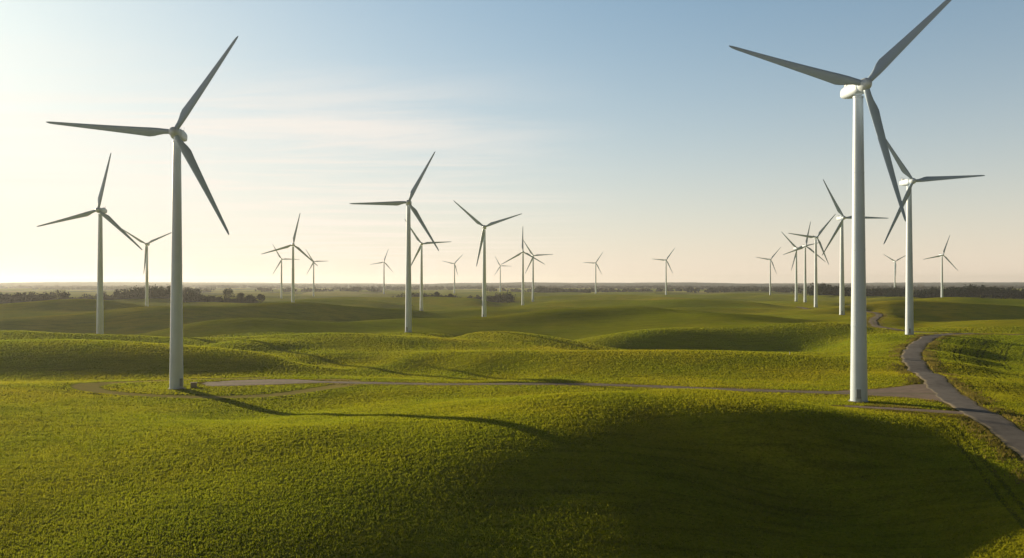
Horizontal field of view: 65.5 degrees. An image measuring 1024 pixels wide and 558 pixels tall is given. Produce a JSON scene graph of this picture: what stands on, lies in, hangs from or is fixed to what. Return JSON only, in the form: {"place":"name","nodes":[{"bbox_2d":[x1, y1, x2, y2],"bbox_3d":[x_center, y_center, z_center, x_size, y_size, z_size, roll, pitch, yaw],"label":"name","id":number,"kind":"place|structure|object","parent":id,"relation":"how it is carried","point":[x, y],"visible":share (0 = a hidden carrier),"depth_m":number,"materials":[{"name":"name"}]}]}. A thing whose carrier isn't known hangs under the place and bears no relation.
{"place":"outdoors","nodes":[
{"label":"outdoors","id":0,"kind":"place"},
{"bbox_2d":[0,282,1023,557],"bbox_3d":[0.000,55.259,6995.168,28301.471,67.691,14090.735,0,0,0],"label":"ground","id":1,"kind":"structure","parent":0,"point":[566,316],"depth_m":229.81,"materials":[{"name":"green plant"}]},
{"bbox_2d":[0,289,70,303],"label":"wood","id":2,"kind":"object","parent":1,"relation":"on","point":[17,297],"visible":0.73,"depth_m":1045.24,"materials":[{"name":"green plant"}]},
{"bbox_2d":[36,153,141,333],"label":"wind turbine","id":3,"kind":"object","parent":1,"relation":"on","point":[100,319],"visible":0.89,"depth_m":524.11,"materials":[{"name":"paint"}]},
{"bbox_2d":[67,284,203,299],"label":"wood","id":4,"kind":"object","parent":1,"relation":"on","point":[158,293],"visible":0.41,"depth_m":1166.66,"materials":[{"name":"green plant"}]},
{"bbox_2d":[46,36,237,389],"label":"wind turbine","id":5,"kind":"object","parent":1,"relation":"on","point":[178,135],"visible":0.99,"depth_m":264.05,"materials":[{"name":"white paint"}]},
{"bbox_2d":[123,229,171,305],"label":"wind turbine","id":6,"kind":"object","parent":1,"relation":"on","point":[146,274],"visible":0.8,"depth_m":1008.23,"materials":[{"name":"paint"}]},
{"bbox_2d":[190,382,196,387],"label":"transformer cabinet","id":7,"kind":"object","parent":1,"relation":"on","point":[193,384],"visible":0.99,"depth_m":268.15,"materials":[{"name":"metal"}]},
{"bbox_2d":[169,293,258,302],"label":"wood","id":8,"kind":"object","parent":1,"relation":"on","point":[195,298],"visible":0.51,"depth_m":1094.40,"materials":[{"name":"green plant"}]},
{"bbox_2d":[222,288,235,302],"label":"round tree","id":9,"kind":"object","parent":1,"relation":"on","point":[227,291],"visible":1,"depth_m":1074.53,"materials":[{"name":"green plant"}]},
{"bbox_2d":[235,292,244,302],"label":"round tree","id":10,"kind":"object","parent":1,"relation":"on","point":[240,295],"visible":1,"depth_m":1058.40,"materials":[{"name":"green plant"}]},
{"bbox_2d":[245,295,254,301],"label":"round tree","id":11,"kind":"object","parent":1,"relation":"on","point":[250,297],"visible":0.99,"depth_m":1063.02,"materials":[{"name":"green plant"}]},
{"bbox_2d":[205,379,313,385],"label":"gravel pad","id":12,"kind":"object","parent":1,"relation":"on","point":[244,384],"visible":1,"depth_m":276.81,"materials":[{"name":"grey gravel"}]},
{"bbox_2d":[255,294,264,302],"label":"round tree","id":13,"kind":"object","parent":1,"relation":"on","point":[260,297],"visible":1,"depth_m":1069.00,"materials":[{"name":"green plant"}]},
{"bbox_2d":[272,245,299,297],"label":"wind turbine","id":14,"kind":"object","parent":1,"relation":"on","point":[281,259],"visible":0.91,"depth_m":1722.26,"materials":[{"name":"paint"}]},
{"bbox_2d":[262,214,317,301],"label":"wind turbine","id":15,"kind":"object","parent":1,"relation":"on","point":[292,280],"visible":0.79,"depth_m":958.34,"materials":[{"name":"paint"}]},
{"bbox_2d":[306,250,322,295],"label":"wind turbine","id":16,"kind":"object","parent":1,"relation":"on","point":[313,271],"visible":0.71,"depth_m":1936.96,"materials":[{"name":"paint"}]},
{"bbox_2d":[370,251,392,293],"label":"wind turbine","id":17,"kind":"object","parent":1,"relation":"on","point":[383,262],"visible":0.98,"depth_m":2113.51,"materials":[{"name":"paint"}]},
{"bbox_2d":[349,152,438,332],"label":"wind turbine","id":18,"kind":"object","parent":1,"relation":"on","point":[408,308],"visible":0.98,"depth_m":521.05,"materials":[{"name":"paint"}]},
{"bbox_2d":[405,220,450,310],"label":"wind turbine","id":19,"kind":"object","parent":1,"relation":"on","point":[420,248],"visible":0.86,"depth_m":1010.23,"materials":[{"name":"paint"}]},
{"bbox_2d":[444,259,458,293],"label":"wind turbine","id":20,"kind":"object","parent":1,"relation":"on","point":[454,272],"visible":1,"depth_m":2267.82,"materials":[{"name":"paint"}]},
{"bbox_2d":[391,290,515,302],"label":"wood","id":21,"kind":"object","parent":1,"relation":"on","point":[505,297],"visible":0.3,"depth_m":1505.81,"materials":[{"name":"green plant"}]},
{"bbox_2d":[453,200,520,316],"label":"wind turbine","id":22,"kind":"object","parent":1,"relation":"on","point":[483,239],"visible":0.88,"depth_m":742.97,"materials":[{"name":"paint"}]},
{"bbox_2d":[495,259,503,291],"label":"wind turbine","id":23,"kind":"object","parent":1,"relation":"on","point":[500,274],"visible":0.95,"depth_m":2583.03,"materials":[{"name":"paint"}]},
{"bbox_2d":[0,284,1023,292],"bbox_3d":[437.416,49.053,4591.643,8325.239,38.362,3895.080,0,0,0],"label":"distant woodland","id":24,"kind":"object","parent":1,"relation":"on","point":[601,288],"visible":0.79,"depth_m":3868.26,"materials":[{"name":"green plant"}]},
{"bbox_2d":[501,229,543,304],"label":"wind turbine","id":25,"kind":"object","parent":1,"relation":"on","point":[522,252],"visible":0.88,"depth_m":1238.92,"materials":[{"name":"paint"}]},
{"bbox_2d":[523,240,552,301],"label":"wind turbine","id":26,"kind":"object","parent":1,"relation":"on","point":[532,260],"visible":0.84,"depth_m":1475.23,"materials":[{"name":"paint"}]},
{"bbox_2d":[534,286,590,292],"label":"wood","id":27,"kind":"object","parent":1,"relation":"on","point":[539,289],"visible":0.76,"depth_m":2510.65,"materials":[{"name":"green plant"}]},
{"bbox_2d":[584,252,602,293],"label":"wind turbine","id":28,"kind":"object","parent":1,"relation":"on","point":[595,272],"visible":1,"depth_m":2213.87,"materials":[{"name":"paint"}]},
{"bbox_2d":[202,305,1023,483],"bbox_3d":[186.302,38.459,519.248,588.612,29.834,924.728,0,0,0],"label":"verge weeds","id":29,"kind":"object","parent":1,"relation":"on","point":[973,395],"visible":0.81,"depth_m":233.88,"materials":[{"name":"green plant"}]},
{"bbox_2d":[656,248,674,294],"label":"wind turbine","id":30,"kind":"object","parent":1,"relation":"on","point":[666,261],"visible":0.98,"depth_m":1937.46,"materials":[{"name":"paint"}]},
{"bbox_2d":[757,247,780,294],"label":"wind turbine","id":31,"kind":"object","parent":1,"relation":"on","point":[770,271],"visible":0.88,"depth_m":1898.02,"materials":[{"name":"paint"}]},
{"bbox_2d":[783,234,814,300],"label":"wind turbine","id":32,"kind":"object","parent":1,"relation":"on","point":[796,286],"visible":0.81,"depth_m":1273.28,"materials":[{"name":"paint"}]},
{"bbox_2d":[783,222,823,301],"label":"wind turbine","id":33,"kind":"object","parent":1,"relation":"on","point":[805,288],"visible":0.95,"depth_m":1207.17,"materials":[{"name":"paint"}]},
{"bbox_2d":[789,215,834,306],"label":"wind turbine","id":34,"kind":"object","parent":1,"relation":"on","point":[815,273],"visible":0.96,"depth_m":968.19,"materials":[{"name":"paint"}]},
{"bbox_2d":[729,0,950,402],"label":"wind turbine","id":35,"kind":"object","parent":1,"relation":"on","point":[854,89],"visible":0.98,"depth_m":214.15,"materials":[{"name":"paint"}]},
{"bbox_2d":[856,389,860,398],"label":"door","id":36,"kind":"structure","parent":35,"relation":"in","point":[858,391],"depth_m":213.78,"materials":[{"name":"paint"}]},
{"bbox_2d":[802,282,905,295],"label":"wood","id":37,"kind":"object","parent":1,"relation":"on","point":[824,289],"visible":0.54,"depth_m":1710.19,"materials":[{"name":"green plant"}]},
{"bbox_2d":[822,179,887,314],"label":"wind turbine","id":38,"kind":"object","parent":1,"relation":"on","point":[842,217],"visible":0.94,"depth_m":698.18,"materials":[{"name":"paint"}]},
{"bbox_2d":[799,305,953,333],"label":"lane","id":39,"kind":"structure","parent":1,"relation":"on","point":[872,321],"depth_m":558.55,"materials":[{"name":"grey asphalt"}]},
{"bbox_2d":[836,384,941,401],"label":"gravel junction","id":40,"kind":"object","parent":1,"relation":"on","point":[919,388],"visible":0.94,"depth_m":232.44,"materials":[{"name":"grey gravel"}]},
{"bbox_2d":[885,255,905,286],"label":"wind turbine","id":41,"kind":"object","parent":1,"relation":"on","point":[894,261],"visible":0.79,"depth_m":2066.45,"materials":[{"name":"paint"}]},
{"bbox_2d":[884,139,984,334],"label":"wind turbine","id":42,"kind":"object","parent":1,"relation":"on","point":[909,182],"visible":0.94,"depth_m":441.21,"materials":[{"name":"paint"}]},
{"bbox_2d":[926,236,954,296],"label":"wind turbine","id":43,"kind":"object","parent":1,"relation":"on","point":[941,255],"visible":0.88,"depth_m":1452.15,"materials":[{"name":"paint"}]},
{"bbox_2d":[882,284,1023,298],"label":"wood","id":44,"kind":"object","parent":1,"relation":"on","point":[970,290],"visible":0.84,"depth_m":1573.21,"materials":[{"name":"green plant"}]},
{"bbox_2d":[0,0,1023,283],"label":"sky","id":45,"kind":"structure","parent":0,"point":[632,132],"materials":[{"name":"blue"}]},
{"bbox_2d":[202,381,935,394],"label":"track","id":46,"kind":"structure","parent":0,"point":[677,387],"depth_m":259.20,"materials":[{"name":"gravel"}]},
{"bbox_2d":[844,405,962,414],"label":"path","id":47,"kind":"structure","parent":0,"point":[940,411],"depth_m":199.16,"materials":[{"name":"grey gravel"}]},
{"bbox_2d":[900,333,1023,459],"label":"road","id":48,"kind":"structure","parent":0,"point":[1009,434],"depth_m":214.42,"materials":[{"name":"grey asphalt"}]}
]}

